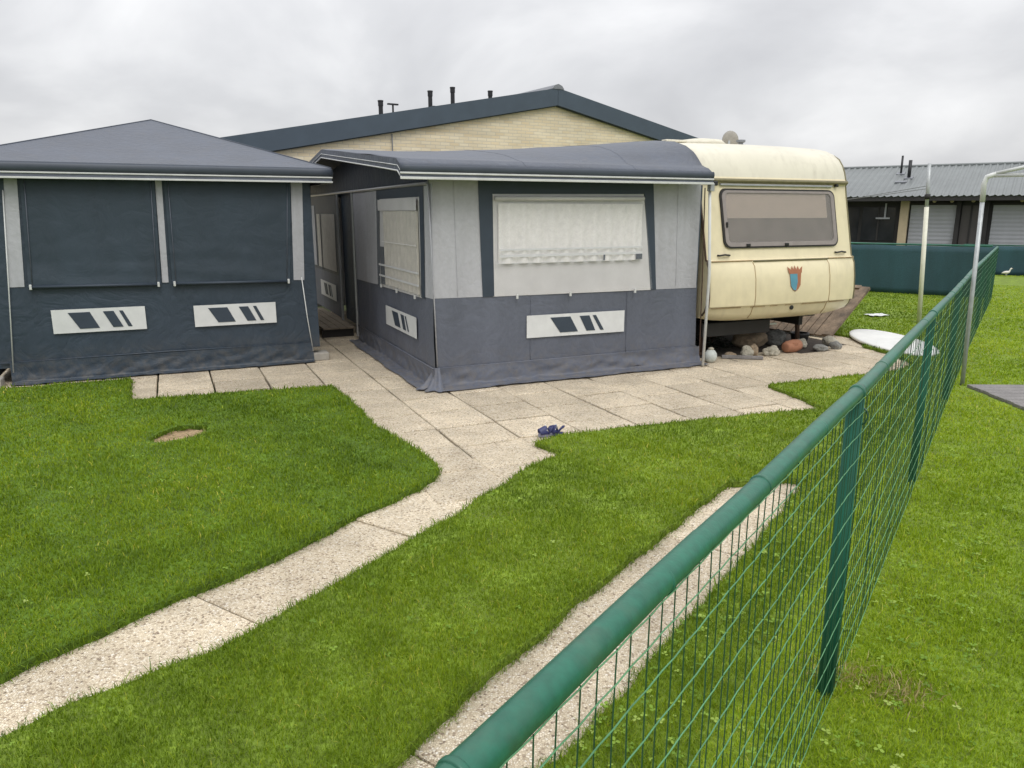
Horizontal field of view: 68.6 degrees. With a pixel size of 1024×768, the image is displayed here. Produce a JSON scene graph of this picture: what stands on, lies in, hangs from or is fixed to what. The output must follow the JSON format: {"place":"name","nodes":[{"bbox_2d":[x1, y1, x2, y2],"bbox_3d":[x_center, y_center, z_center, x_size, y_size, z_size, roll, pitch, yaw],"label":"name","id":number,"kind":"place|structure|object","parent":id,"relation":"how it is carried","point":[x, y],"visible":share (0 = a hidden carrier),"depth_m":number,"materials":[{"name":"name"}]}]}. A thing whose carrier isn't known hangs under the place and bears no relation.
{"place":"outdoors","nodes":[
{"label":"outdoors","id":0,"kind":"place"},
{"bbox_2d":[0,376,442,686],"bbox_3d":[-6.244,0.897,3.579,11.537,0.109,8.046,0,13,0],"label":"lawn","id":1,"kind":"structure","parent":0,"point":[98,633],"depth_m":4.41,"materials":[{"name":"green plant"}]},
{"bbox_2d":[147,420,209,442],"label":"pit edge grass","id":2,"kind":"structure","parent":1,"relation":"on","point":[159,434],"depth_m":5.70,"materials":[{"name":"green plant"}]},
{"bbox_2d":[154,428,203,441],"bbox_3d":[-2.491,0.402,5.645,0.357,0.016,0.470,0,13,0],"label":"bare pit","id":3,"kind":"object","parent":1,"relation":"on","point":[182,434],"visible":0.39,"depth_m":5.72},
{"bbox_2d":[6,402,717,767],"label":"lawn weeds","id":4,"kind":"object","parent":1,"relation":"on","point":[312,620],"visible":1,"depth_m":3.32,"materials":[{"name":"green plant"}]},
{"bbox_2d":[157,305,345,395],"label":"ground","id":5,"kind":"structure","parent":0,"point":[268,385],"depth_m":8.09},
{"bbox_2d":[220,84,696,160],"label":"brick building","id":6,"kind":"structure","parent":5,"relation":"on","point":[557,115],"depth_m":15.86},
{"bbox_2d":[844,156,1023,246],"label":"chalet row","id":7,"kind":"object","parent":5,"relation":"on","point":[954,200],"visible":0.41,"depth_m":24.14,"materials":[{"name":"grey metal"}]},
{"bbox_2d":[848,207,859,241],"bbox_3d":[10.282,-5.513,26.053,3.200,1.200,0.046,9,16,33],"label":"window","id":8,"kind":"structure","parent":7,"relation":"in","point":[853,212],"depth_m":25.22,"materials":[{"name":"black glass"}]},
{"bbox_2d":[860,207,896,240],"bbox_3d":[12.103,-5.291,24.815,1.000,1.080,0.045,9,16,34],"label":"window","id":9,"kind":"structure","parent":7,"relation":"in","point":[872,229],"depth_m":24.82,"materials":[{"name":"black glass"}]},
{"bbox_2d":[957,205,979,246],"bbox_3d":[14.268,-4.875,23.383,0.520,1.350,0.045,9,16,34],"label":"window","id":10,"kind":"structure","parent":7,"relation":"in","point":[969,217],"depth_m":23.38,"materials":[{"name":"grey glass"}]},
{"bbox_2d":[964,244,1023,275],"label":"screened fence","id":11,"kind":"object","parent":5,"relation":"on","point":[1010,256],"visible":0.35,"depth_m":19.82,"materials":[{"name":"teal fabric"}]},
{"bbox_2d":[0,436,548,735],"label":"garden path","id":12,"kind":"structure","parent":0,"point":[172,631],"depth_m":3.15,"materials":[{"name":"beige concrete"}]},
{"bbox_2d":[0,311,908,504],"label":"terrace paving","id":13,"kind":"structure","parent":0,"point":[453,432],"depth_m":6.89,"materials":[{"name":"beige concrete"}]},
{"bbox_2d":[0,376,4,387],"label":"concrete footing","id":14,"kind":"object","parent":13,"relation":"on","point":[2,381],"visible":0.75,"depth_m":7.23,"materials":[{"name":"grey concrete"}]},
{"bbox_2d":[0,119,332,384],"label":"garden tent","id":15,"kind":"object","parent":13,"relation":"on","point":[149,247],"visible":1,"depth_m":7.67,"materials":[{"name":"fabric"}]},
{"bbox_2d":[314,350,329,360],"bbox_3d":[-2.209,-0.329,8.613,0.190,0.090,0.190,-6,14,-24],"label":"concrete footing","id":16,"kind":"object","parent":13,"relation":"on","point":[319,355],"visible":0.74,"depth_m":8.54,"materials":[{"name":"grey concrete"}]},
{"bbox_2d":[318,308,353,337],"bbox_3d":[-2.797,-0.925,11.108,0.420,0.135,2.300,-6,14,-24],"label":"wooden step","id":17,"kind":"object","parent":13,"relation":"on","point":[331,324],"visible":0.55,"depth_m":10.26,"materials":[{"name":"brown wood"}]},
{"bbox_2d":[309,141,714,391],"bbox_3d":[-0.829,-1.971,10.386,3.460,2.476,7.077,-6,14,-24],"label":"caravan awning","id":18,"kind":"object","parent":13,"relation":"on","point":[439,271],"visible":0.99,"depth_m":7.61,"materials":[{"name":"fabric"}]},
{"bbox_2d":[316,214,336,271],"bbox_3d":[-2.839,-2.158,11.424,0.015,0.850,1.400,-6,14,-24],"label":"window","id":19,"kind":"structure","parent":18,"relation":"in","point":[325,222],"depth_m":11.37,"materials":[{"name":"white glass"}]},
{"bbox_2d":[341,193,355,322],"bbox_3d":[-2.188,-1.708,10.220,0.020,1.740,0.900,-6,14,-24],"label":"door panel","id":20,"kind":"structure","parent":18,"relation":"in","point":[345,198],"depth_m":10.33,"materials":[{"name":"grey fabric"}]},
{"bbox_2d":[377,197,421,298],"bbox_3d":[-1.219,-1.453,7.878,0.042,0.990,1.620,-6,14,-24],"label":"window","id":21,"kind":"structure","parent":18,"relation":"in","point":[400,264],"depth_m":7.74,"materials":[{"name":"white fabric"}]},
{"bbox_2d":[493,194,650,298],"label":"window","id":22,"kind":"structure","parent":18,"relation":"in","point":[543,243],"depth_m":7.46,"materials":[{"name":"fabric"}]},
{"bbox_2d":[537,425,553,436],"bbox_3d":[0.256,0.348,5.641,0.126,0.091,0.072,-5,14,-19],"label":"sandal","id":23,"kind":"object","parent":13,"relation":"on","point":[543,431],"visible":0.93,"depth_m":5.62,"materials":[{"name":"purple rubber"}]},
{"bbox_2d":[548,424,564,435],"bbox_3d":[0.336,0.343,5.665,0.127,0.091,0.072,3,13,15],"label":"sandal","id":24,"kind":"object","parent":13,"relation":"on","point":[555,430],"visible":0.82,"depth_m":5.64,"materials":[{"name":"blue rubber"}]},
{"bbox_2d":[705,347,716,362],"bbox_3d":[2.233,-0.329,8.430,0.144,0.172,0.142,-6,14,-24],"label":"garden ball","id":25,"kind":"object","parent":13,"relation":"on","point":[710,355],"visible":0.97,"depth_m":8.38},
{"bbox_2d":[721,355,762,359],"bbox_3d":[2.652,-0.309,8.640,0.460,0.035,0.050,2,13,9],"label":"timber offcut","id":26,"kind":"object","parent":13,"relation":"on","point":[741,357],"visible":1,"depth_m":8.62,"materials":[{"name":"grey wood"}]},
{"bbox_2d":[740,345,753,355],"bbox_3d":[2.737,-0.379,8.722,0.155,0.138,0.139,0,13,-2],"label":"stone","id":27,"kind":"object","parent":13,"relation":"on","point":[747,350],"visible":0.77,"depth_m":8.68,"materials":[{"name":"beige stone"}]},
{"bbox_2d":[750,343,757,355],"bbox_3d":[2.851,-0.408,8.843,0.108,0.141,0.109,-6,14,-24],"label":"stone","id":28,"kind":"object","parent":13,"relation":"on","point":[754,346],"visible":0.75,"depth_m":8.81,"materials":[{"name":"beige stone"}]},
{"bbox_2d":[762,345,779,355],"bbox_3d":[3.067,-0.397,8.846,0.226,0.120,0.157,-6,14,-24],"label":"stone","id":29,"kind":"object","parent":13,"relation":"on","point":[773,350],"visible":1,"depth_m":8.80,"materials":[{"name":"beige stone"}]},
{"bbox_2d":[829,341,841,348],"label":"stone","id":30,"kind":"object","parent":13,"relation":"on","point":[835,345],"visible":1,"depth_m":9.23,"materials":[{"name":"grey stone"}]},
{"bbox_2d":[0,275,1023,767],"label":"lawn","id":31,"kind":"structure","parent":0,"point":[1010,281],"depth_m":3.03,"materials":[{"name":"green plant"}]},
{"bbox_2d":[434,246,998,767],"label":"wire fence","id":32,"kind":"object","parent":31,"relation":"on","point":[512,724],"visible":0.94,"depth_m":1.79,"materials":[{"name":"green metal"}]},
{"bbox_2d":[565,369,1023,767],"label":"clover","id":33,"kind":"object","parent":31,"relation":"on","point":[752,718],"visible":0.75,"depth_m":2.75,"materials":[{"name":"green plant"}]},
{"bbox_2d":[769,285,869,336],"bbox_3d":[4.259,-1.082,10.657,1.047,0.645,1.164,-11,17,-39],"label":"plank panel","id":34,"kind":"object","parent":31,"relation":"on","point":[830,323],"visible":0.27,"depth_m":10.31,"materials":[{"name":"brown wood"}]},
{"bbox_2d":[865,313,886,315],"bbox_3d":[5.814,-1.107,11.961,0.376,0.020,0.218,-5,14,-19],"label":"white scrap","id":35,"kind":"object","parent":31,"relation":"on","point":[878,314],"visible":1,"depth_m":11.95,"materials":[{"name":"plastic"}]},
{"bbox_2d":[797,649,956,719],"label":"dry grass","id":36,"kind":"structure","parent":31,"relation":"on","point":[907,692],"depth_m":2.61,"materials":[{"name":"green plant"}]},
{"bbox_2d":[847,163,930,322],"bbox_3d":[3.815,-2.126,11.507,4.433,2.363,2.307,9,16,34],"label":"washing line pole","id":37,"kind":"object","parent":31,"relation":"on","point":[927,196],"visible":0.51,"depth_m":10.99,"materials":[{"name":"white metal"}]},
{"bbox_2d":[849,329,937,355],"bbox_3d":[4.830,-0.546,9.560,0.788,0.050,1.940,0,13,0],"label":"oval board","id":38,"kind":"object","parent":31,"relation":"on","point":[886,341],"visible":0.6,"depth_m":9.61,"materials":[{"name":"white plastic"}]},
{"bbox_2d":[851,242,992,297],"bbox_3d":[4.619,-2.826,17.427,11.000,1.078,0.104,9,16,34],"label":"screened fence","id":39,"kind":"object","parent":31,"relation":"on","point":[888,267],"visible":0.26,"depth_m":15.09,"materials":[{"name":"teal fabric"}]},
{"bbox_2d":[960,165,1023,384],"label":"canopy frame","id":40,"kind":"object","parent":31,"relation":"on","point":[1003,173],"visible":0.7,"depth_m":6.93,"materials":[{"name":"metal"}]},
{"bbox_2d":[967,384,1023,409],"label":"grey deck","id":41,"kind":"structure","parent":31,"relation":"on","point":[1013,395],"depth_m":6.82,"materials":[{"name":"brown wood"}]},
{"bbox_2d":[0,0,1023,166],"label":"sky","id":42,"kind":"structure","parent":0,"point":[858,82],"materials":[{"name":"grey"}]},
{"bbox_2d":[397,483,799,767],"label":"paved path","id":43,"kind":"structure","parent":0,"point":[485,704],"depth_m":2.89,"materials":[{"name":"beige concrete"}]},
{"bbox_2d":[695,330,844,361],"bbox_3d":[2.224,-0.866,11.339,2.686,0.074,5.561,-6,14,-23],"label":"soil bed","id":44,"kind":"object","parent":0,"point":[811,343],"visible":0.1,"depth_m":9.46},
{"bbox_2d":[695,336,733,349],"bbox_3d":[2.416,-0.572,9.266,0.674,0.279,0.489,-6,14,-24],"label":"shrub","id":45,"kind":"object","parent":44,"relation":"on","point":[710,342],"visible":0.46,"depth_m":9.26,"materials":[{"name":"green plant"}]},
{"bbox_2d":[732,332,767,347],"bbox_3d":[2.985,-0.578,9.384,0.341,0.232,0.442,11,17,40],"label":"stone","id":46,"kind":"object","parent":44,"relation":"on","point":[757,339],"visible":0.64,"depth_m":9.27,"materials":[{"name":"brown stone"}]},
{"bbox_2d":[662,131,854,354],"bbox_3d":[2.091,-2.164,10.761,2.220,2.708,5.273,-6,14,-24],"label":"caravan","id":47,"kind":"object","parent":44,"relation":"on","point":[781,250],"visible":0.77,"depth_m":8.58,"materials":[{"name":"beige paint"}]},
{"bbox_2d":[719,188,837,248],"bbox_3d":[3.082,-1.898,8.584,1.700,0.649,0.188,-6,14,-24],"label":"front window","id":48,"kind":"structure","parent":47,"relation":"in","point":[750,218],"depth_m":8.57,"materials":[{"name":"grey glass"}]},
{"bbox_2d":[766,329,785,345],"bbox_3d":[3.370,-0.600,9.556,0.230,0.198,0.259,12,18,43],"label":"stone","id":49,"kind":"object","parent":44,"relation":"on","point":[776,337],"visible":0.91,"depth_m":9.49,"materials":[{"name":"grey stone"}]},
{"bbox_2d":[781,339,802,351],"bbox_3d":[3.369,-0.457,9.029,0.249,0.156,0.156,-8,15,-31],"label":"stone","id":50,"kind":"object","parent":44,"relation":"on","point":[794,345],"visible":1,"depth_m":8.97,"materials":[{"name":"stone"}]},
{"bbox_2d":[790,331,809,340],"bbox_3d":[3.676,-0.584,9.592,0.236,0.150,0.232,-6,14,-24],"label":"plant pot","id":51,"kind":"object","parent":44,"relation":"on","point":[803,334],"visible":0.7,"depth_m":9.53,"materials":[{"name":"black plastic"}]},
{"bbox_2d":[798,338,806,347],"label":"stone","id":52,"kind":"object","parent":44,"relation":"on","point":[804,341],"visible":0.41,"depth_m":9.30,"materials":[{"name":"grey stone"}]},
{"bbox_2d":[812,344,827,350],"bbox_3d":[3.756,-0.444,9.144,0.212,0.078,0.140,-6,14,-24],"label":"stone","id":53,"kind":"object","parent":44,"relation":"on","point":[819,347],"visible":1,"depth_m":9.10,"materials":[{"name":"grey stone"}]},
{"bbox_2d":[822,336,838,345],"bbox_3d":[4.051,-0.556,9.529,0.203,0.124,0.188,-6,14,-24],"label":"stone","id":54,"kind":"object","parent":44,"relation":"on","point":[826,340],"visible":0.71,"depth_m":9.49,"materials":[{"name":"beige stone"}]},
{"bbox_2d":[694,275,1023,767],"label":"neighbour grass","id":55,"kind":"structure","parent":0,"point":[958,623],"depth_m":3.03,"materials":[{"name":"green plant"}]}
]}

